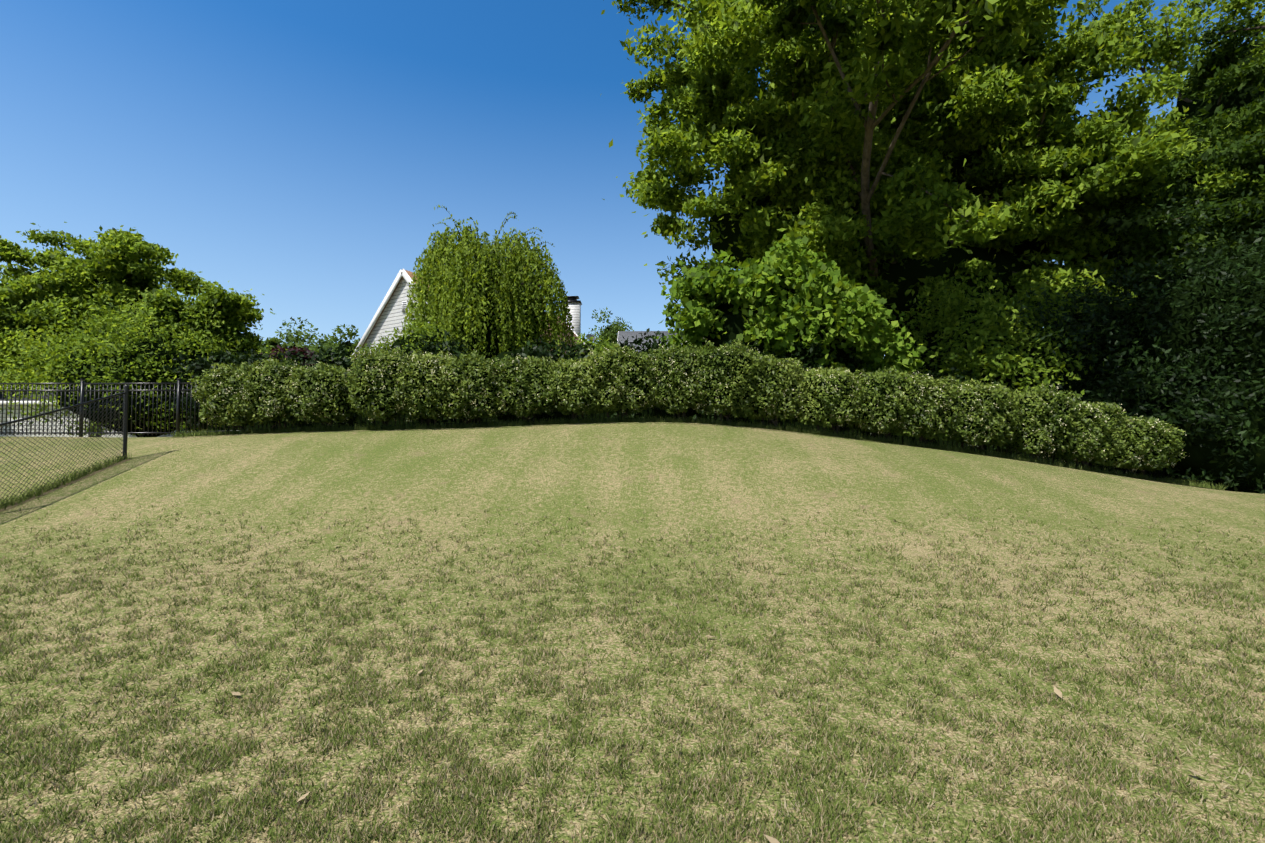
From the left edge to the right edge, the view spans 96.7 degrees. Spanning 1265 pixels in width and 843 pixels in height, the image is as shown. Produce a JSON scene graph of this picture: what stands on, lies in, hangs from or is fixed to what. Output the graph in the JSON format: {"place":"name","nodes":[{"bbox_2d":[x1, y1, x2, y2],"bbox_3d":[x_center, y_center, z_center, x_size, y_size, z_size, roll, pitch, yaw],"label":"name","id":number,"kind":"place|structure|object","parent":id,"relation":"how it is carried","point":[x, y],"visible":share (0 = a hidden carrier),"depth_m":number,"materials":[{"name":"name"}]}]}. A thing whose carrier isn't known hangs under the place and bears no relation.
{"place":"outdoors","nodes":[
{"label":"outdoors","id":0,"kind":"place"},
{"bbox_2d":[0,385,55,400],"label":"shrub","id":1,"kind":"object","parent":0,"point":[25,398],"depth_m":26.93,"materials":[{"name":"green plant"}]},
{"bbox_2d":[0,405,199,436],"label":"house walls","id":2,"kind":"structure","parent":0,"point":[37,424],"depth_m":26.13,"materials":[{"name":"white"}]},
{"bbox_2d":[358,277,444,357],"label":"house walls","id":3,"kind":"structure","parent":0,"point":[392,316],"depth_m":29.99,"materials":[{"name":"white wood"}]},
{"bbox_2d":[402,301,407,312],"bbox_3d":[-11.911,-6.011,29.423,0.420,0.600,0.050,-1,-2,31],"label":"gable vent","id":4,"kind":"object","parent":3,"relation":"attached to","point":[406,303],"visible":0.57,"depth_m":29.41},
{"bbox_2d":[357,269,589,357],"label":"house roof","id":5,"kind":"structure","parent":3,"relation":"on","point":[409,273],"depth_m":30.55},
{"bbox_2d":[0,422,1264,842],"bbox_3d":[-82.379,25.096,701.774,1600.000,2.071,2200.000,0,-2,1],"label":"ground","id":6,"kind":"structure","parent":0,"point":[630,472],"depth_m":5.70,"materials":[{"name":"green plant"}]},
{"bbox_2d":[0,401,55,404],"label":"house trim","id":7,"kind":"structure","parent":6,"relation":"on","point":[21,403],"depth_m":25.93,"materials":[{"name":"white"}]},
{"bbox_2d":[0,385,128,505],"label":"chainlink fence","id":8,"kind":"object","parent":6,"relation":"on","point":[125,416],"visible":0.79,"depth_m":9.31,"materials":[{"name":"black metal"}]},
{"bbox_2d":[0,459,130,511],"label":"soil strip","id":9,"kind":"object","parent":6,"relation":"on","point":[61,485],"visible":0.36,"depth_m":9.19,"materials":[{"name":"brown soil"}]},
{"bbox_2d":[16,270,155,313],"bbox_3d":[-22.547,-4.432,23.478,6.205,4.855,4.355,0,-2,1],"label":"tree","id":10,"kind":"object","parent":6,"relation":"on","point":[106,282],"visible":0.04,"depth_m":22.67,"materials":[{"name":"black plant"}]},
{"bbox_2d":[0,222,228,436],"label":"tree","id":11,"kind":"object","parent":6,"relation":"on","point":[120,254],"depth_m":21.03,"materials":[{"name":"green plant"}]},
{"bbox_2d":[0,280,291,436],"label":"bush","id":12,"kind":"object","parent":6,"relation":"on","point":[78,337],"depth_m":17.61,"materials":[{"name":"green plant"}]},
{"bbox_2d":[115,281,274,430],"bbox_3d":[-15.480,-1.921,20.281,5.426,6.100,6.332,0,-2,1],"label":"tree","id":13,"kind":"object","parent":6,"relation":"on","point":[239,313],"depth_m":19.82,"materials":[{"name":"green plant"}]},
{"bbox_2d":[154,349,302,433],"bbox_3d":[-10.661,-0.771,15.548,3.862,2.668,2.766,0,-2,1],"label":"shrub","id":14,"kind":"object","parent":6,"relation":"on","point":[200,364],"depth_m":15.05,"materials":[{"name":"green plant"}]},
{"bbox_2d":[206,337,259,357],"bbox_3d":[-16.371,-2.396,21.660,3.620,2.690,3.255,1,-2,-23],"label":"tree","id":15,"kind":"object","parent":6,"relation":"on","point":[243,351],"visible":0.02,"depth_m":21.14,"materials":[{"name":"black plant"}]},
{"bbox_2d":[255,336,282,354],"bbox_3d":[-22.298,-2.619,34.898,5.674,5.305,4.308,1,-2,-26],"label":"tree","id":16,"kind":"object","parent":6,"relation":"on","point":[272,342],"visible":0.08,"depth_m":34.38,"materials":[{"name":"green plant"}]},
{"bbox_2d":[260,344,315,367],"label":"shrub","id":17,"kind":"object","parent":6,"relation":"on","point":[299,350],"depth_m":29.34,"materials":[{"name":"plant"}]},
{"bbox_2d":[275,317,338,348],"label":"tree","id":18,"kind":"object","parent":6,"relation":"on","point":[289,336],"depth_m":40.70,"materials":[{"name":"green plant"}]},
{"bbox_2d":[287,324,360,362],"bbox_3d":[-19.700,-2.655,38.541,7.765,8.219,6.893,0,-2,1],"label":"tree","id":19,"kind":"object","parent":6,"relation":"on","point":[350,333],"depth_m":38.21,"materials":[{"name":"green plant"}]},
{"bbox_2d":[353,320,457,360],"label":"round shrub","id":20,"kind":"object","parent":6,"relation":"on","point":[418,329],"depth_m":16.71,"materials":[{"name":"green plant"}]},
{"bbox_2d":[285,342,362,412],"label":"shrub","id":21,"kind":"object","parent":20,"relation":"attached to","point":[332,356],"depth_m":15.47,"materials":[{"name":"green plant"}]},
{"bbox_2d":[385,328,472,423],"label":"shrub","id":22,"kind":"object","parent":6,"relation":"on","point":[456,350],"depth_m":15.36,"materials":[{"name":"green plant"}]},
{"bbox_2d":[350,269,589,358],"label":"roof trim","id":23,"kind":"structure","parent":6,"relation":"on","point":[405,275],"depth_m":30.05,"materials":[{"name":"white wood"}]},
{"bbox_2d":[565,302,580,335],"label":"chimney","id":24,"kind":"object","parent":23,"relation":"on","point":[575,309],"visible":0.21,"depth_m":40.43,"materials":[{"name":"white brick"}]},
{"bbox_2d":[561,296,581,304],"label":"chimney cap","id":25,"kind":"object","parent":24,"relation":"on","point":[572,298],"visible":0.57,"depth_m":40.53,"materials":[{"name":"black metal"}]},
{"bbox_2d":[586,334,595,347],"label":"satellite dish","id":26,"kind":"object","parent":23,"relation":"attached to","point":[590,335],"visible":0.44,"depth_m":40.26,"materials":[{"name":"grey"}]},
{"bbox_2d":[401,205,575,362],"bbox_3d":[-4.711,-3.154,18.971,6.006,7.467,5.017,0,-2,1],"label":"weeping willow tree","id":27,"kind":"object","parent":6,"relation":"on","point":[436,304],"depth_m":18.05,"materials":[{"name":"green plant"}]},
{"bbox_2d":[449,336,586,422],"bbox_3d":[-3.134,-1.028,14.911,4.028,2.695,2.882,0,-2,1],"label":"shrub","id":28,"kind":"object","parent":6,"relation":"on","point":[539,349],"depth_m":14.58,"materials":[{"name":"green plant"}]},
{"bbox_2d":[556,333,613,361],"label":"low shrub","id":29,"kind":"object","parent":6,"relation":"on","point":[599,348],"depth_m":16.19,"materials":[{"name":"green plant"}]},
{"bbox_2d":[585,307,633,347],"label":"tree","id":30,"kind":"object","parent":6,"relation":"on","point":[616,327],"depth_m":59.67,"materials":[{"name":"green plant"}]},
{"bbox_2d":[0,415,1225,509],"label":"fringe grass","id":31,"kind":"structure","parent":6,"relation":"on","point":[504,424],"depth_m":12.34,"materials":[{"name":"green plant"}]},
{"bbox_2d":[0,368,1264,490],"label":"metal fence","id":32,"kind":"object","parent":6,"relation":"on","point":[82,383],"visible":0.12,"depth_m":13.63,"materials":[{"name":"black"}]},
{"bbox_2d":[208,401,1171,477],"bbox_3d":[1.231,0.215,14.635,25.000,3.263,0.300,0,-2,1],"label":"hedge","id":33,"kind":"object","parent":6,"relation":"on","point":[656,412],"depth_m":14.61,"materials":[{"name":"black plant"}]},
{"bbox_2d":[178,423,1227,490],"bbox_3d":[1.194,0.766,13.140,23.000,1.496,2.150,0,-2,1],"label":"hedge mulch bed","id":34,"kind":"object","parent":6,"relation":"on","point":[962,452],"visible":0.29,"depth_m":11.94,"materials":[{"name":"soil"}]},
{"bbox_2d":[564,328,669,418],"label":"shrub","id":35,"kind":"object","parent":34,"relation":"on","point":[655,345],"depth_m":15.17,"materials":[{"name":"green plant"}]},
{"bbox_2d":[188,338,1186,476],"bbox_3d":[0.940,-0.271,12.623,21.706,3.215,1.738,0,-2,1],"label":"hedge","id":36,"kind":"object","parent":34,"relation":"on","point":[1084,453],"depth_m":12.22,"materials":[{"name":"green plant"}]},
{"bbox_2d":[653,340,780,421],"bbox_3d":[2.147,-0.978,15.158,3.993,2.532,2.897,0,-2,1],"label":"shrub","id":37,"kind":"object","parent":6,"relation":"on","point":[710,416],"depth_m":14.27,"materials":[{"name":"green plant"}]},
{"bbox_2d":[231,524,1204,842],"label":"dry leaves","id":38,"kind":"object","parent":6,"relation":"on","point":[773,840],"visible":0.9,"depth_m":2.69,"materials":[{"name":"beige plant"}]},
{"bbox_2d":[653,231,927,422],"bbox_3d":[4.261,-2.430,16.761,7.408,5.854,7.000,0,-2,1],"label":"fig","id":39,"kind":"object","parent":6,"relation":"on","point":[826,296],"depth_m":14.66,"materials":[{"name":"green plant"}]},
{"bbox_2d":[757,339,874,426],"bbox_3d":[4.569,-0.770,14.964,3.546,2.718,2.424,0,-2,1],"label":"shrub","id":40,"kind":"object","parent":6,"relation":"on","point":[813,351],"depth_m":14.49,"materials":[{"name":"green plant"}]},
{"bbox_2d":[600,0,1230,326],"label":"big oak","id":41,"kind":"object","parent":6,"relation":"on","point":[797,158],"depth_m":17.78,"materials":[{"name":"green plant"}]},
{"bbox_2d":[709,167,804,269],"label":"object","id":42,"kind":"object","parent":41,"relation":"attached to","point":[731,238],"depth_m":22.79,"materials":[{"name":"green plant"}]},
{"bbox_2d":[787,1,866,46],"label":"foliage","id":43,"kind":"object","parent":41,"relation":"attached to","point":[811,18],"depth_m":22.00,"materials":[{"name":"green plant"}]},
{"bbox_2d":[863,56,1020,244],"bbox_3d":[10.399,-11.066,22.842,11.613,10.284,6.401,0,-2,1],"label":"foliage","id":44,"kind":"object","parent":41,"relation":"attached to","point":[958,165],"depth_m":20.34,"materials":[{"name":"green plant"}]},
{"bbox_2d":[822,232,1071,343],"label":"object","id":45,"kind":"object","parent":41,"relation":"attached to","point":[913,271],"visible":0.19,"depth_m":19.27,"materials":[{"name":"green plant"}]},
{"bbox_2d":[885,364,987,390],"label":"shrub","id":46,"kind":"object","parent":6,"relation":"on","point":[935,375],"depth_m":14.95,"materials":[{"name":"green plant"}]},
{"bbox_2d":[879,265,1128,397],"bbox_3d":[10.650,-1.672,16.841,8.628,6.245,7.675,0,-2,1],"label":"shrub","id":47,"kind":"object","parent":6,"relation":"on","point":[956,306],"depth_m":15.69,"materials":[{"name":"green plant"}]},
{"bbox_2d":[984,369,1075,453],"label":"shrub","id":48,"kind":"object","parent":6,"relation":"on","point":[1035,383],"depth_m":14.55,"materials":[{"name":"green plant"}]},
{"bbox_2d":[995,273,1170,415],"bbox_3d":[12.724,-1.083,15.894,5.994,5.680,6.477,0,-2,1],"label":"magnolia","id":49,"kind":"object","parent":6,"relation":"on","point":[1081,347],"depth_m":14.40,"materials":[{"name":"green plant"}]},
{"bbox_2d":[1016,191,1264,444],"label":"magnolia","id":50,"kind":"object","parent":6,"relation":"on","point":[1248,250],"depth_m":13.65,"materials":[{"name":"green plant"}]},
{"bbox_2d":[1060,0,1264,209],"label":"tall tree","id":51,"kind":"object","parent":6,"relation":"on","point":[1180,44],"depth_m":24.04,"materials":[{"name":"green plant"}]},
{"bbox_2d":[1064,165,1259,283],"bbox_3d":[23.276,-6.936,23.837,10.231,9.020,5.543,0,-2,1],"label":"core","id":52,"kind":"object","parent":51,"relation":"attached to","point":[1125,225],"depth_m":22.39,"materials":[{"name":"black plant"}]},
{"bbox_2d":[1168,38,1264,157],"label":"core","id":53,"kind":"object","parent":51,"relation":"attached to","point":[1239,99],"visible":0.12,"depth_m":24.06,"materials":[{"name":"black plant"}]},
{"bbox_2d":[1081,335,1264,493],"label":"shrub","id":54,"kind":"object","parent":6,"relation":"on","point":[1203,414],"depth_m":12.63,"materials":[{"name":"green plant"}]},
{"bbox_2d":[1095,12,1264,317],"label":"tree","id":55,"kind":"object","parent":6,"relation":"on","point":[1215,69],"depth_m":17.94,"materials":[{"name":"green plant"}]},
{"bbox_3d":[-34.451,-3.762,28.225,9.073,10.306,8.847,0,-2,1],"label":"tree wood","id":56,"kind":"object","parent":6,"relation":"on","visible":0},
{"bbox_2d":[0,345,43,391],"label":"tree","id":57,"kind":"object","parent":56,"relation":"attached to","point":[14,376],"depth_m":28.21,"materials":[{"name":"green plant"}]},
{"bbox_2d":[0,0,1264,358],"label":"sky","id":58,"kind":"structure","parent":0,"point":[301,155],"materials":[{"name":"blue"}]},
{"bbox_2d":[618,331,681,353],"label":"roof","id":59,"kind":"structure","parent":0,"point":[625,334],"depth_m":49.37,"materials":[{"name":"grey"}]}
]}

